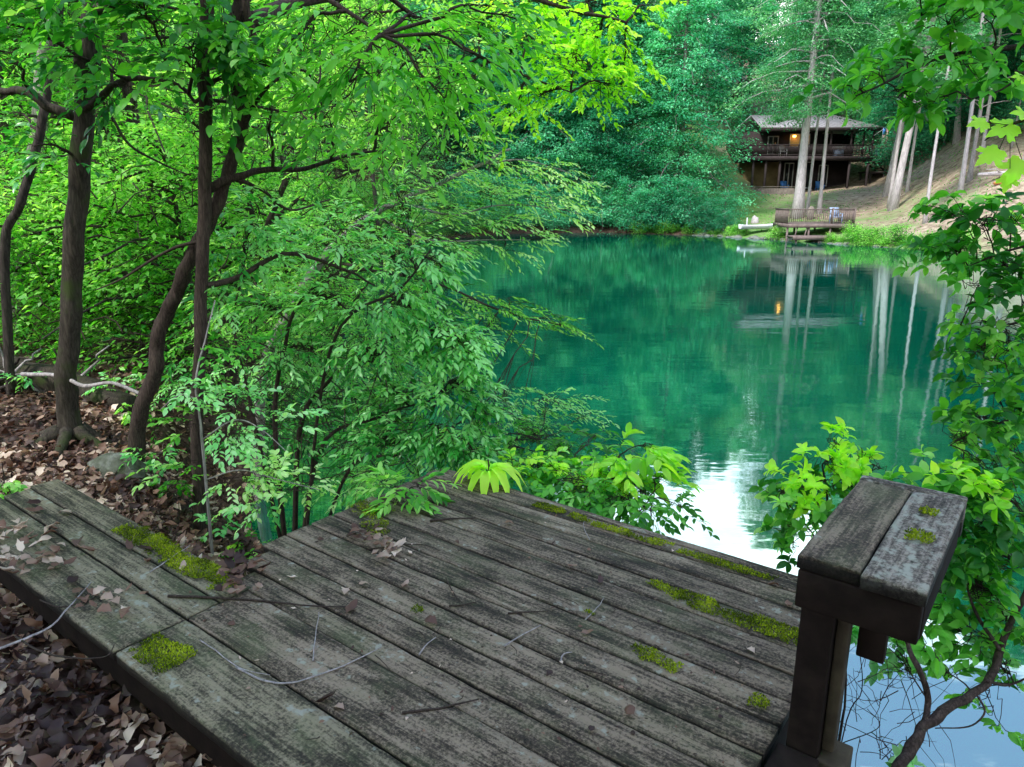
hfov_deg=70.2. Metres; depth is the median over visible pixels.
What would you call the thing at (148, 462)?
seedling
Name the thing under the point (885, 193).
tall tree
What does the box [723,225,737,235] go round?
shore bush
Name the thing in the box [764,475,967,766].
corner bench
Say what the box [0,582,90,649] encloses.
fallen twig
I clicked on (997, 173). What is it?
fallen log
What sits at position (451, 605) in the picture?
fallen twig
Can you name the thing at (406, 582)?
fallen leaf
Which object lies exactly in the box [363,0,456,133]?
broadleaf tree
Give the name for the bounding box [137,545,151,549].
fallen leaf
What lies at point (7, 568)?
fallen leaf
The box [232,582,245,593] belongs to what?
fallen leaf
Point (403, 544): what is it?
fallen twig
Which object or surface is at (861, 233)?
shore bush
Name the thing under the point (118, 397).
fallen log
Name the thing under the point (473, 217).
understory shrub
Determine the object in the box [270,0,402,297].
slender tree
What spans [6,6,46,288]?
slender tree
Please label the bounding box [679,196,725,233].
understory shrub
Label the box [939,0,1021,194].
slender tree
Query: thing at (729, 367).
water
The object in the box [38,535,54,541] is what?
fallen leaf
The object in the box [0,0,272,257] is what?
understory tree
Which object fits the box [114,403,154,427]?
seedling
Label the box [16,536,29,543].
fallen leaf
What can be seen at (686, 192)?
understory shrub
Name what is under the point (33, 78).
understory tree
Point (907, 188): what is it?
slender tree
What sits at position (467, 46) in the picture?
broadleaf tree
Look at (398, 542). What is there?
fallen leaf
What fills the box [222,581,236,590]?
fallen leaf
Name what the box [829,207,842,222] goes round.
deck chair
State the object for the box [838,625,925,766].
bare sapling
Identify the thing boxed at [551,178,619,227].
understory shrub
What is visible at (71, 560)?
fallen leaf
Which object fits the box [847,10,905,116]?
broadleaf tree
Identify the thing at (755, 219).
chair
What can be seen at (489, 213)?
understory shrub
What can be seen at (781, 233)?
shore bush
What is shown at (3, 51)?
understory tree
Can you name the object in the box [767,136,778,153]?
window
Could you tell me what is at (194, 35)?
understory tree
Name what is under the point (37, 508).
fallen leaf
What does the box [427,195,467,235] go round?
understory shrub
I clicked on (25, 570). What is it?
fallen leaf
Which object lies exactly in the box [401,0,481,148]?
broadleaf tree
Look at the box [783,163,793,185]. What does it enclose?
window
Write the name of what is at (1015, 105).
understory shrub
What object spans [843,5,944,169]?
broadleaf tree
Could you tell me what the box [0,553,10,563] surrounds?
fallen leaf
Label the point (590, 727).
fallen leaf
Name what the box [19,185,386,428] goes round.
understory shrub
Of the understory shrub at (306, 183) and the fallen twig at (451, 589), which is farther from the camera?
the understory shrub at (306, 183)
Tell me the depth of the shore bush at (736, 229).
48.66 m
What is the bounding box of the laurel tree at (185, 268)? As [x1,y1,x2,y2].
[127,0,686,461]
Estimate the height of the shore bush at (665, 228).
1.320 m
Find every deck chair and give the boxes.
[778,145,786,155]
[780,181,788,187]
[815,181,824,189]
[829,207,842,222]
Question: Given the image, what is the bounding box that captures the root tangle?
[0,345,108,397]
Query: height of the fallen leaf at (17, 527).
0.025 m
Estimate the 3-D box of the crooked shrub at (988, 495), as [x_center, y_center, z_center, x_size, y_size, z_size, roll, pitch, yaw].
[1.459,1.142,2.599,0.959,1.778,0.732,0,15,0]
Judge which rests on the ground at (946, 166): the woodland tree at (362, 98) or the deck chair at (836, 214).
the woodland tree at (362, 98)
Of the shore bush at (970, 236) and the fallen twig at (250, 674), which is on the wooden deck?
the fallen twig at (250, 674)
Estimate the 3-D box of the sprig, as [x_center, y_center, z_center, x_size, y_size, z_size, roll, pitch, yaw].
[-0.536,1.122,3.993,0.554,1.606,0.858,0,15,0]
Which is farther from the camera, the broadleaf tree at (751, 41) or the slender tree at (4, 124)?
the broadleaf tree at (751, 41)
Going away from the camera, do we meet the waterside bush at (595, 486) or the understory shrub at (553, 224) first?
the waterside bush at (595, 486)
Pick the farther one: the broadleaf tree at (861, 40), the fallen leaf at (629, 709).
the broadleaf tree at (861, 40)
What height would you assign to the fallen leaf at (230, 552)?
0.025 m
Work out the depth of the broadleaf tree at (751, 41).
83.04 m
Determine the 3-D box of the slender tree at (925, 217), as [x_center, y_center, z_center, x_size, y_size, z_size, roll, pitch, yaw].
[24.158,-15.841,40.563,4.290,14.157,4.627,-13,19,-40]
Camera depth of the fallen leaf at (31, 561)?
2.95 m
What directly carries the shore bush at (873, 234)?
on the ground at (946, 166)
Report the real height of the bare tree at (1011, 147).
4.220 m
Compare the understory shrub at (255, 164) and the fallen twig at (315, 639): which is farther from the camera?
the understory shrub at (255, 164)
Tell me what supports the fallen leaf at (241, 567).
on the fallen leaf
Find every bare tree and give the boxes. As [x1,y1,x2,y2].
[957,18,1020,182]
[1009,100,1023,148]
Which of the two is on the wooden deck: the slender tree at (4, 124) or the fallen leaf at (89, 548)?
the fallen leaf at (89, 548)
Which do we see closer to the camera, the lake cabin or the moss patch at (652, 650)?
the moss patch at (652, 650)
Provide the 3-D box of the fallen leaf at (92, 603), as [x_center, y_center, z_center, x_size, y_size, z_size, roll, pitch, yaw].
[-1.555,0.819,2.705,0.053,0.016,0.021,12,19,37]
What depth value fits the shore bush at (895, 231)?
39.63 m
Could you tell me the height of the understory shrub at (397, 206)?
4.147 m
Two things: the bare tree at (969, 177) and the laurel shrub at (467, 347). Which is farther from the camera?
the bare tree at (969, 177)
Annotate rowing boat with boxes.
[738,223,778,228]
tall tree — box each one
[839,0,1016,211]
[847,0,988,196]
[902,10,990,144]
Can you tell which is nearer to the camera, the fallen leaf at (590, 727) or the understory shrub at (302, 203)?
the fallen leaf at (590, 727)
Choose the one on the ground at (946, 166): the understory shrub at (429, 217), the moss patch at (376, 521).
the understory shrub at (429, 217)
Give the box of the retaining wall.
[751,186,794,194]
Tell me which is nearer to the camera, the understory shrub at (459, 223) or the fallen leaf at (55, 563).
the fallen leaf at (55, 563)
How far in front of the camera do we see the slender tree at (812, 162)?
50.72 m
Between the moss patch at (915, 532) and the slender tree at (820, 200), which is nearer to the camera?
the moss patch at (915, 532)
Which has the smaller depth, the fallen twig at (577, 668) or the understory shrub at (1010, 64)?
the fallen twig at (577, 668)
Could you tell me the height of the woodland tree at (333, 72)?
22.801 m
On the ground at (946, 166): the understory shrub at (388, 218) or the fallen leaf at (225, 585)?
the understory shrub at (388, 218)
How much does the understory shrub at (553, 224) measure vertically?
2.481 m
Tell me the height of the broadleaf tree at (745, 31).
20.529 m
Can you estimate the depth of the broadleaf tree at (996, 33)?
57.63 m
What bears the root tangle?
on the ground at (946, 166)
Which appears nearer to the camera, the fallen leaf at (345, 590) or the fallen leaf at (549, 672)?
the fallen leaf at (549, 672)
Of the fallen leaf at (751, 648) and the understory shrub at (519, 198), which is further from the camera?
the understory shrub at (519, 198)
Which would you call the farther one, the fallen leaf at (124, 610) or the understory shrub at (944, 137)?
the understory shrub at (944, 137)
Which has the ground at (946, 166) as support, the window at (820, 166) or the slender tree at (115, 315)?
the slender tree at (115, 315)
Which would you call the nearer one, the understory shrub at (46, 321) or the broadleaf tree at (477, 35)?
the understory shrub at (46, 321)
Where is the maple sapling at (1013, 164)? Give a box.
[966,70,1023,193]
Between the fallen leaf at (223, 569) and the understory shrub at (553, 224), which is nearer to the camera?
the fallen leaf at (223, 569)
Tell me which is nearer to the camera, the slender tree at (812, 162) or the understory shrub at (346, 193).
the understory shrub at (346, 193)
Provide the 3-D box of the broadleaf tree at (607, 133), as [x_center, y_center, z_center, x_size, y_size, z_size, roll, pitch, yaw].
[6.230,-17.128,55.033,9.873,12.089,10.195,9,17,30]
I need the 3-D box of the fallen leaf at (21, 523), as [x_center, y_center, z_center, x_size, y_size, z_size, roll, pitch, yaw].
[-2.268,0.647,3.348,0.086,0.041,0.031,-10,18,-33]
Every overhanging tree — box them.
[253,116,609,500]
[789,0,1023,135]
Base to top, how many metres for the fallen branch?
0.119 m
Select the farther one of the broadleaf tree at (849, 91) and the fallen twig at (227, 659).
the broadleaf tree at (849, 91)
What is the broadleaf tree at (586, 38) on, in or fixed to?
on the ground at (946, 166)
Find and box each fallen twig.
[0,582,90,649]
[15,636,114,659]
[39,596,95,607]
[150,545,189,571]
[167,594,345,607]
[199,639,269,674]
[235,647,380,683]
[312,614,318,661]
[366,544,439,550]
[402,698,478,714]
[418,637,435,655]
[430,517,475,521]
[445,577,461,602]
[449,602,475,606]
[503,625,540,646]
[508,611,547,613]
[574,667,605,674]
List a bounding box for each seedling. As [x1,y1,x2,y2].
[0,371,41,393]
[0,462,27,498]
[81,372,133,395]
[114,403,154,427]
[118,447,186,488]
[128,417,168,448]
[144,453,178,482]
[148,474,208,524]
[194,513,240,558]
[217,530,272,574]
[452,459,526,494]
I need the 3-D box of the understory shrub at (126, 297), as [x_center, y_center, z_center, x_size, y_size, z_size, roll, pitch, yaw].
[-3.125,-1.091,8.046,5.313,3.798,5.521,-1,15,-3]
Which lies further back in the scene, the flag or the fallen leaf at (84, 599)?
the flag
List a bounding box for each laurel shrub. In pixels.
[132,186,533,537]
[892,188,1023,500]
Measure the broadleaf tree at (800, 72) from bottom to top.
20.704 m
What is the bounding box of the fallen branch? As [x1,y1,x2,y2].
[20,372,138,394]
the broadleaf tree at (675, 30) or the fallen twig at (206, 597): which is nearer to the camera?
the fallen twig at (206, 597)
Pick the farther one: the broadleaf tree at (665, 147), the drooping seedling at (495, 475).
the broadleaf tree at (665, 147)
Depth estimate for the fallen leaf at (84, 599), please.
2.75 m
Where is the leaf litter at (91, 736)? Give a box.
[0,318,261,766]
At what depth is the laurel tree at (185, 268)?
6.04 m
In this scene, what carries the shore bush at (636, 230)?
on the ground at (946, 166)
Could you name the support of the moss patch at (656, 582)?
on the wooden deck
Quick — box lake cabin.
[726,111,884,189]
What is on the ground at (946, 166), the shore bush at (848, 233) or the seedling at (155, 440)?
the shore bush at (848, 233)
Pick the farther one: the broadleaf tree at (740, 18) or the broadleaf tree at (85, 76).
the broadleaf tree at (740, 18)
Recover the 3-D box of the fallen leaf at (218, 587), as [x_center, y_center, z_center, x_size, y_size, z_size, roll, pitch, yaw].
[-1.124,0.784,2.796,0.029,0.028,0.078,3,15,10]
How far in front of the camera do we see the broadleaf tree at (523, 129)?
55.94 m
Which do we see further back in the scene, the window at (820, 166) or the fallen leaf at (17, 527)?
the window at (820, 166)
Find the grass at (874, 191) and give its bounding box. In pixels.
[694,110,1023,242]
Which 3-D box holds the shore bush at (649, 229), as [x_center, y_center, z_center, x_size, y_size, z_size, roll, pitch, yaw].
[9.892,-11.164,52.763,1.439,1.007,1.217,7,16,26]
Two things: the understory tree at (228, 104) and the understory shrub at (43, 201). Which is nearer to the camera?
the understory shrub at (43, 201)
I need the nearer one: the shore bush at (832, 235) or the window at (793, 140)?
the shore bush at (832, 235)
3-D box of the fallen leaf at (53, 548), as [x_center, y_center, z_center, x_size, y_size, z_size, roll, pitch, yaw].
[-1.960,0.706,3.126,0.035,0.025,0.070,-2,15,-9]
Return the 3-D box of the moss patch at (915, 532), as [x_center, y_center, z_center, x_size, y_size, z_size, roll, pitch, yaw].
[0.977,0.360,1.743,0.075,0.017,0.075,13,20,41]
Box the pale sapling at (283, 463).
[125,300,340,554]
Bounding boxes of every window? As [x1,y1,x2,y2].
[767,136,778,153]
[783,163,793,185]
[789,134,810,146]
[805,162,810,187]
[817,165,828,185]
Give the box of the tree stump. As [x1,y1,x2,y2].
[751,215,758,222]
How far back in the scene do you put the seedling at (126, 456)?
4.84 m
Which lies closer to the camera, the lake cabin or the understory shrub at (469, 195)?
the understory shrub at (469, 195)
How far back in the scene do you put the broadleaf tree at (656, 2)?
57.45 m
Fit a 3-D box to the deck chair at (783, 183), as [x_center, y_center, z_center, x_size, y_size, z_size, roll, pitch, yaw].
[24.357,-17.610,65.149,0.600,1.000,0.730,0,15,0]
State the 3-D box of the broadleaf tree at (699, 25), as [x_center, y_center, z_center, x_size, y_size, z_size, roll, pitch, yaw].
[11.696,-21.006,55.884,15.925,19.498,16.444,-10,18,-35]
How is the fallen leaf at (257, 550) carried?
on the wooden deck
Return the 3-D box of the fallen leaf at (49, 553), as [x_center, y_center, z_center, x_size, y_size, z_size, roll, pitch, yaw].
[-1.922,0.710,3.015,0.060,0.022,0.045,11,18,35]
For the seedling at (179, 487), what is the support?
on the ground at (946, 166)
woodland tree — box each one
[215,0,420,176]
[287,0,430,184]
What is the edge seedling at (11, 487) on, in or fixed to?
on the ground at (946, 166)
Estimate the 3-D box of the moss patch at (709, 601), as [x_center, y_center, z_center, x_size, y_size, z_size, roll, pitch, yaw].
[0.830,0.845,2.651,0.546,0.018,0.127,11,18,36]
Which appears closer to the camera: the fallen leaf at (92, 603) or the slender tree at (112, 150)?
the fallen leaf at (92, 603)
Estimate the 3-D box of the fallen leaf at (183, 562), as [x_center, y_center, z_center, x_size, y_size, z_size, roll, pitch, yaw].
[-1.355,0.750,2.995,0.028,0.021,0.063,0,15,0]
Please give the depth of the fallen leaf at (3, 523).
3.35 m
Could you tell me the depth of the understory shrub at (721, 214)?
49.67 m
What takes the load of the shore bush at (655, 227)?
on the ground at (946, 166)
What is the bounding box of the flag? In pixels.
[874,127,888,146]
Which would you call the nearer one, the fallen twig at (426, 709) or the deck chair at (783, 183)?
the fallen twig at (426, 709)
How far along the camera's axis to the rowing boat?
47.76 m
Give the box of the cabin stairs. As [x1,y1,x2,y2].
[858,147,898,183]
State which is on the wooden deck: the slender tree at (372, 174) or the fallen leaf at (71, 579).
the fallen leaf at (71, 579)
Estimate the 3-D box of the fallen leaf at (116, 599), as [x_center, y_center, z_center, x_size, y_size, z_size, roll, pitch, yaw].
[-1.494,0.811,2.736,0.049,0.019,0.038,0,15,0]
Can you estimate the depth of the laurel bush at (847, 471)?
3.29 m
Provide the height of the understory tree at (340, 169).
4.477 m
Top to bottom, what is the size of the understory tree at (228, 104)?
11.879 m
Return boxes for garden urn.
[806,206,814,219]
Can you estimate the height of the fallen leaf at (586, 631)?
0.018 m
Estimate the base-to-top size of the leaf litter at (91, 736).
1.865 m
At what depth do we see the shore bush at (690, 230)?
51.26 m
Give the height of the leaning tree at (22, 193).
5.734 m
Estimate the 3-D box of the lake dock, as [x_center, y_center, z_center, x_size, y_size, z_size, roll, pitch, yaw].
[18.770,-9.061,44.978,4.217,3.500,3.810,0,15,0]
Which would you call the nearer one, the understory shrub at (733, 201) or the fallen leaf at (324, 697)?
the fallen leaf at (324, 697)
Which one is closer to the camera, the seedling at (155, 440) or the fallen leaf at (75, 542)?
the fallen leaf at (75, 542)
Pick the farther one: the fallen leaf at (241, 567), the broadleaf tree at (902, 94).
the broadleaf tree at (902, 94)
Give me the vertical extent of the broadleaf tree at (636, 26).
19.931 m
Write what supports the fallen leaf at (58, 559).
on the wooden deck
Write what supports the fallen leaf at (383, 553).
on the wooden deck
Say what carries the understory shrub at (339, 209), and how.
on the ground at (946, 166)
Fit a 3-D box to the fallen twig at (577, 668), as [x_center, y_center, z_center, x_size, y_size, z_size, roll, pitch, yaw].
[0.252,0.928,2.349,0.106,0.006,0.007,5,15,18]
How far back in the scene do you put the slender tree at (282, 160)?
15.47 m
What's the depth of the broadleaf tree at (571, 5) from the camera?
57.27 m
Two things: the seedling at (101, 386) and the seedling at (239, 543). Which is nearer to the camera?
the seedling at (239, 543)
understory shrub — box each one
[0,90,454,440]
[0,96,375,331]
[0,117,193,346]
[0,120,227,364]
[0,127,171,303]
[0,132,155,363]
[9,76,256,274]
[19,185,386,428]
[117,133,392,363]
[127,117,334,277]
[130,149,319,317]
[238,164,355,285]
[269,162,355,211]
[271,166,343,282]
[315,189,370,246]
[324,181,398,249]
[334,183,386,228]
[337,177,403,242]
[361,175,439,235]
[371,202,401,243]
[379,196,432,240]
[400,201,444,237]
[407,198,449,238]
[409,187,476,234]
[412,204,452,239]
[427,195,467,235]
[436,169,506,231]
[440,205,475,234]
[451,198,490,234]
[454,175,523,232]
[471,189,520,228]
[474,175,547,231]
[476,197,506,229]
[510,200,534,226]
[517,182,576,230]
[535,201,577,232]
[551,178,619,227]
[552,191,597,227]
[585,187,628,225]
[595,175,661,231]
[607,188,660,230]
[619,187,684,230]
[636,174,700,227]
[661,177,731,230]
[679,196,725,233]
[702,189,752,227]
[707,206,743,233]
[842,97,894,166]
[858,107,952,174]
[900,86,984,151]
[921,53,1018,138]
[959,41,1023,115]
[968,65,1022,119]
[991,62,1023,135]
[991,96,1023,118]
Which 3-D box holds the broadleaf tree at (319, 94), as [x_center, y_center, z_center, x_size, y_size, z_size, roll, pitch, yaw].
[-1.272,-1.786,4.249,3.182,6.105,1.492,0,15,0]
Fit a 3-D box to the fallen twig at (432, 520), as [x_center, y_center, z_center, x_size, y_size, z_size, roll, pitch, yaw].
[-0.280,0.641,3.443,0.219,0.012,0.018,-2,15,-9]
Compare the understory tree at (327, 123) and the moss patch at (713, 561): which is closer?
the moss patch at (713, 561)
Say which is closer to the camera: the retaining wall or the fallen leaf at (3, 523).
the fallen leaf at (3, 523)
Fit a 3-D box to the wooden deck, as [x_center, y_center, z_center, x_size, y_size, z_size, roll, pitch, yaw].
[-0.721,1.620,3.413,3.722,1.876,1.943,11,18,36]
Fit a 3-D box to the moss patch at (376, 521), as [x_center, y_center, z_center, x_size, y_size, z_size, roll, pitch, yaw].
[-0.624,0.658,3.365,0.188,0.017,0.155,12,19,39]
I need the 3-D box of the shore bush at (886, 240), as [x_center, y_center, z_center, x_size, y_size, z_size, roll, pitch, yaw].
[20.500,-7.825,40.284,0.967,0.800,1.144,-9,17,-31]
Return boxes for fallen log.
[0,350,135,414]
[977,169,1005,175]
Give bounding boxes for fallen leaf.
[0,519,5,528]
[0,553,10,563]
[0,566,14,570]
[1,546,9,554]
[9,557,17,566]
[10,525,29,528]
[13,519,27,528]
[14,525,27,533]
[15,539,24,550]
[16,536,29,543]
[19,553,31,559]
[19,568,29,574]
[24,506,42,511]
[26,558,36,564]
[27,499,42,503]
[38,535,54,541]
[39,555,54,562]
[41,529,56,535]
[41,551,55,556]
[48,556,62,562]
[49,561,59,566]
[50,545,59,551]
[64,557,76,564]
[67,575,78,583]
[70,536,82,545]
[71,587,83,593]
[77,544,98,550]
[79,593,88,602]
[86,587,101,595]
[89,600,96,606]
[91,585,105,595]
[97,603,111,611]
[100,591,113,599]
[109,595,119,603]
[114,588,123,593]
[119,606,130,617]
[125,538,132,549]
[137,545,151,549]
[179,560,185,571]
[214,584,222,590]
[216,567,228,574]
[221,548,233,556]
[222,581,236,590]
[224,555,234,567]
[225,588,239,593]
[230,574,242,583]
[232,564,245,572]
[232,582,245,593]
[233,555,248,563]
[234,550,241,559]
[247,559,257,568]
[248,549,261,553]
[255,561,270,567]
[255,582,262,587]
[312,689,336,701]
[332,702,343,708]
[341,587,349,593]
[345,599,357,612]
[376,550,392,556]
[381,539,387,545]
[393,539,402,546]
[397,537,406,546]
[401,579,408,586]
[423,615,436,623]
[546,669,552,675]
[581,629,592,633]
[588,725,594,730]
[598,572,603,583]
[624,704,634,714]
[747,646,754,652]
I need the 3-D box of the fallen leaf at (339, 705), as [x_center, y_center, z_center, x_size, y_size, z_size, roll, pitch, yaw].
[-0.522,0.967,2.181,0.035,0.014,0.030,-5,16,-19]
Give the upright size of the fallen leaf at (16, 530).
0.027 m
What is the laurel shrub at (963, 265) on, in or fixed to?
on the ground at (946, 166)
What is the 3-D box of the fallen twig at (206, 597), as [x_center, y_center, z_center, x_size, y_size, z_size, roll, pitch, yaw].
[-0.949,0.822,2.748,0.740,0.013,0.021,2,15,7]
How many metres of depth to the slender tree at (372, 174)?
27.81 m
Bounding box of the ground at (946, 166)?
[0,24,1023,766]
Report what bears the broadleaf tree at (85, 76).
on the ground at (946, 166)
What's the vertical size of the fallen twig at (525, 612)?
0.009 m
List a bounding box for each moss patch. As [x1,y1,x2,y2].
[111,523,233,591]
[127,631,197,674]
[348,499,394,518]
[359,517,390,535]
[410,603,424,612]
[531,501,566,512]
[567,511,674,545]
[583,609,595,614]
[630,642,683,673]
[646,578,685,596]
[672,589,798,645]
[674,547,778,579]
[746,692,771,709]
[903,527,935,543]
[919,505,940,515]
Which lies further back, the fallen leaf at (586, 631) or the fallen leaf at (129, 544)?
the fallen leaf at (129, 544)
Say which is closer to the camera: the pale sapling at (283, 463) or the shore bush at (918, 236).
the pale sapling at (283, 463)
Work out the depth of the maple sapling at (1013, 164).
2.38 m
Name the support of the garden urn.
on the ground at (946, 166)
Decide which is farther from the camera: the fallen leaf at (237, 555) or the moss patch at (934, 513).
the fallen leaf at (237, 555)
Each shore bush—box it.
[629,220,647,233]
[640,225,652,233]
[651,224,663,232]
[656,219,675,234]
[672,224,680,231]
[678,224,695,234]
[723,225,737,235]
[729,223,745,236]
[764,224,791,239]
[824,232,838,242]
[833,236,848,243]
[834,220,867,243]
[846,223,881,245]
[854,224,889,244]
[874,221,913,247]
[874,237,890,246]
[893,234,907,245]
[902,230,931,249]
[960,227,980,251]
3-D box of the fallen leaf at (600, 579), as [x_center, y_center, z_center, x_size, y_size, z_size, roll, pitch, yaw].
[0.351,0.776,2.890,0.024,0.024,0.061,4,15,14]
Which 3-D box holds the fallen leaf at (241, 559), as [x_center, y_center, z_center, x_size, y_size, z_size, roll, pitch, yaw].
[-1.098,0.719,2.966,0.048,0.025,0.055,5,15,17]
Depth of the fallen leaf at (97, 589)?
2.79 m
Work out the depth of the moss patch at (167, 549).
3.10 m
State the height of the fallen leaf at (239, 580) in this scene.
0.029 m
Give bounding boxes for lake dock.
[773,208,856,242]
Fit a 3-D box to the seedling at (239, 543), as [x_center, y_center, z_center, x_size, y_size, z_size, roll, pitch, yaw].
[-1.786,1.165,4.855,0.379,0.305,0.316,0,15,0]
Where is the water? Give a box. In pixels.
[251,233,1023,766]
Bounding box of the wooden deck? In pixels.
[0,468,800,766]
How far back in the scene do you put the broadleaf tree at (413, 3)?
52.85 m
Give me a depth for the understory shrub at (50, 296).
8.15 m
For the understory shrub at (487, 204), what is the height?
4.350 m
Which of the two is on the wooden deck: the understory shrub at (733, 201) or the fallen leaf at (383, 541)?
the fallen leaf at (383, 541)
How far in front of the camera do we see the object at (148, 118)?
12.34 m
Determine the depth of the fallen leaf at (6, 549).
3.10 m
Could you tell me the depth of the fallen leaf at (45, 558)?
3.00 m
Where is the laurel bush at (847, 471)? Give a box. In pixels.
[748,416,913,572]
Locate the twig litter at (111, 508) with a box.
[0,328,230,766]
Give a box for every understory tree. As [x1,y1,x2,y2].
[0,0,261,301]
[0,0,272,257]
[0,0,484,349]
[0,1,603,513]
[0,11,73,185]
[25,1,266,167]
[35,0,361,222]
[134,0,314,175]
[219,5,376,209]
[256,15,381,175]
[350,57,456,205]
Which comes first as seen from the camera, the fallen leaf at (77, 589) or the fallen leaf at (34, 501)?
the fallen leaf at (77, 589)
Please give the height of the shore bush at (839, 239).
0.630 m
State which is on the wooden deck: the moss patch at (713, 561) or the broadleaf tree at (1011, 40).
the moss patch at (713, 561)
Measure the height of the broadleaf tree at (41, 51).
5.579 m
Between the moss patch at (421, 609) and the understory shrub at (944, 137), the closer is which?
the moss patch at (421, 609)
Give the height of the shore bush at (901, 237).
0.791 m
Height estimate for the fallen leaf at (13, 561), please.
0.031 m
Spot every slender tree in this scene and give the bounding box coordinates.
[0,55,32,338]
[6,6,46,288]
[72,1,124,334]
[100,58,143,310]
[157,0,172,147]
[181,0,323,352]
[259,0,294,316]
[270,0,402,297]
[301,0,427,265]
[790,0,862,212]
[791,0,888,213]
[864,0,969,207]
[899,0,958,192]
[916,6,993,223]
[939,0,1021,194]
[961,10,1023,158]
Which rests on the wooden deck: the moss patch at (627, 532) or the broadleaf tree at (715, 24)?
the moss patch at (627, 532)
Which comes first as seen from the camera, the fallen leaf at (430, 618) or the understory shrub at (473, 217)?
the fallen leaf at (430, 618)
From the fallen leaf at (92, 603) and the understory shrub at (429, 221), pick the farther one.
the understory shrub at (429, 221)
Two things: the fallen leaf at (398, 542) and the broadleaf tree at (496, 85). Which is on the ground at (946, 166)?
the broadleaf tree at (496, 85)
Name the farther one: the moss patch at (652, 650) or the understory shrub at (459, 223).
the understory shrub at (459, 223)
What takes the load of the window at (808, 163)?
in the lake cabin
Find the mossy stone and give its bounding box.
[84,452,145,488]
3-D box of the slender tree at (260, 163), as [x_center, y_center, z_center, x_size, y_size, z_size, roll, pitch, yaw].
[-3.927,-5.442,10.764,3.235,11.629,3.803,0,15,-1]
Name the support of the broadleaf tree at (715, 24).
on the ground at (946, 166)
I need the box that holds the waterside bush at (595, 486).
[433,386,719,540]
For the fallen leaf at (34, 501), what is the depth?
3.61 m
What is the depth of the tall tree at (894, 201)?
47.33 m
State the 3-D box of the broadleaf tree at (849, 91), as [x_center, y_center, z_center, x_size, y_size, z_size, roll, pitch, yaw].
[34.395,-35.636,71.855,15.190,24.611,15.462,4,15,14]
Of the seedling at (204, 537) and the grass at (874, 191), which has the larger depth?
the grass at (874, 191)
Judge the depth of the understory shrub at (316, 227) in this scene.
17.57 m
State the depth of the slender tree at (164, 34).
12.84 m
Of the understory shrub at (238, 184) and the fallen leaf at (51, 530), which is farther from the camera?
the understory shrub at (238, 184)
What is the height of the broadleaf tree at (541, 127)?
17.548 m
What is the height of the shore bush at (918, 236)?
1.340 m
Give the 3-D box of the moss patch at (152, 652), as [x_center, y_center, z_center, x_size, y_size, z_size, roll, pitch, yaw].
[-1.178,0.898,2.450,0.241,0.018,0.156,11,18,36]
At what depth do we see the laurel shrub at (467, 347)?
4.98 m
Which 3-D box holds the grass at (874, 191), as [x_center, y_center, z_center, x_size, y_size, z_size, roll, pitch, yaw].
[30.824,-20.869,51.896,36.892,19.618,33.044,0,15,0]
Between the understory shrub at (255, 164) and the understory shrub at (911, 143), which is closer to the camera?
the understory shrub at (255, 164)
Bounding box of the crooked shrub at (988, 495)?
[840,444,1023,766]
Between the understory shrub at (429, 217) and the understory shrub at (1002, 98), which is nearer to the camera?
the understory shrub at (429, 217)
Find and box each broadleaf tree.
[0,0,184,338]
[0,0,344,459]
[95,0,571,536]
[330,0,464,185]
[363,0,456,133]
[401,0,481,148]
[415,0,564,184]
[439,47,542,207]
[441,0,569,89]
[481,23,594,216]
[484,3,629,227]
[507,0,590,198]
[521,0,666,215]
[535,76,637,233]
[543,0,679,196]
[552,0,644,169]
[569,0,769,224]
[612,0,719,185]
[625,63,710,215]
[638,0,707,62]
[657,0,781,124]
[674,0,739,70]
[703,0,786,119]
[708,0,894,218]
[720,0,784,110]
[723,0,863,146]
[768,1,871,109]
[783,0,897,117]
[800,0,912,119]
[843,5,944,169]
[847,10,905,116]
[877,9,976,142]
[969,21,1022,75]
[970,1,1023,77]
[971,18,1016,55]
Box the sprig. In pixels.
[351,461,460,519]
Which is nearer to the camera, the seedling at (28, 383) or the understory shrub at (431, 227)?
the seedling at (28, 383)
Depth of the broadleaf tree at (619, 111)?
54.11 m
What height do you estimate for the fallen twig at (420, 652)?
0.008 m
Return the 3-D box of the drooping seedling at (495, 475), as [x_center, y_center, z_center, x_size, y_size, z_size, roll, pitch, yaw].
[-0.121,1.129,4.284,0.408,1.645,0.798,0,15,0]
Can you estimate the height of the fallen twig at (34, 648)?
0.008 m
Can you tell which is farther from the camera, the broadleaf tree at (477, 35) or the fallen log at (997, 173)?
the broadleaf tree at (477, 35)
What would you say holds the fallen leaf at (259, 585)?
on the wooden deck
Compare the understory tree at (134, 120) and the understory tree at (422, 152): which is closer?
the understory tree at (134, 120)
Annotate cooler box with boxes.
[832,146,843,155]
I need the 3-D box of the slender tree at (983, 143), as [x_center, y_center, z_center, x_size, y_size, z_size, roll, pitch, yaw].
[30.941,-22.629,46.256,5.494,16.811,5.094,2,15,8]
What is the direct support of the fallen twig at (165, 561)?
on the wooden deck
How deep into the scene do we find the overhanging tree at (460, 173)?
6.73 m
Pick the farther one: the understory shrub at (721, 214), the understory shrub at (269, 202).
the understory shrub at (721, 214)
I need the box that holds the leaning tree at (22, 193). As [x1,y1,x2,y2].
[0,3,72,396]
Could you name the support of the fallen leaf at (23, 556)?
on the fallen leaf
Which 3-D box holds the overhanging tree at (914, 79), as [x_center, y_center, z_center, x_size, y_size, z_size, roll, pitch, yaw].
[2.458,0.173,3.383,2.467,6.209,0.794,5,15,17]

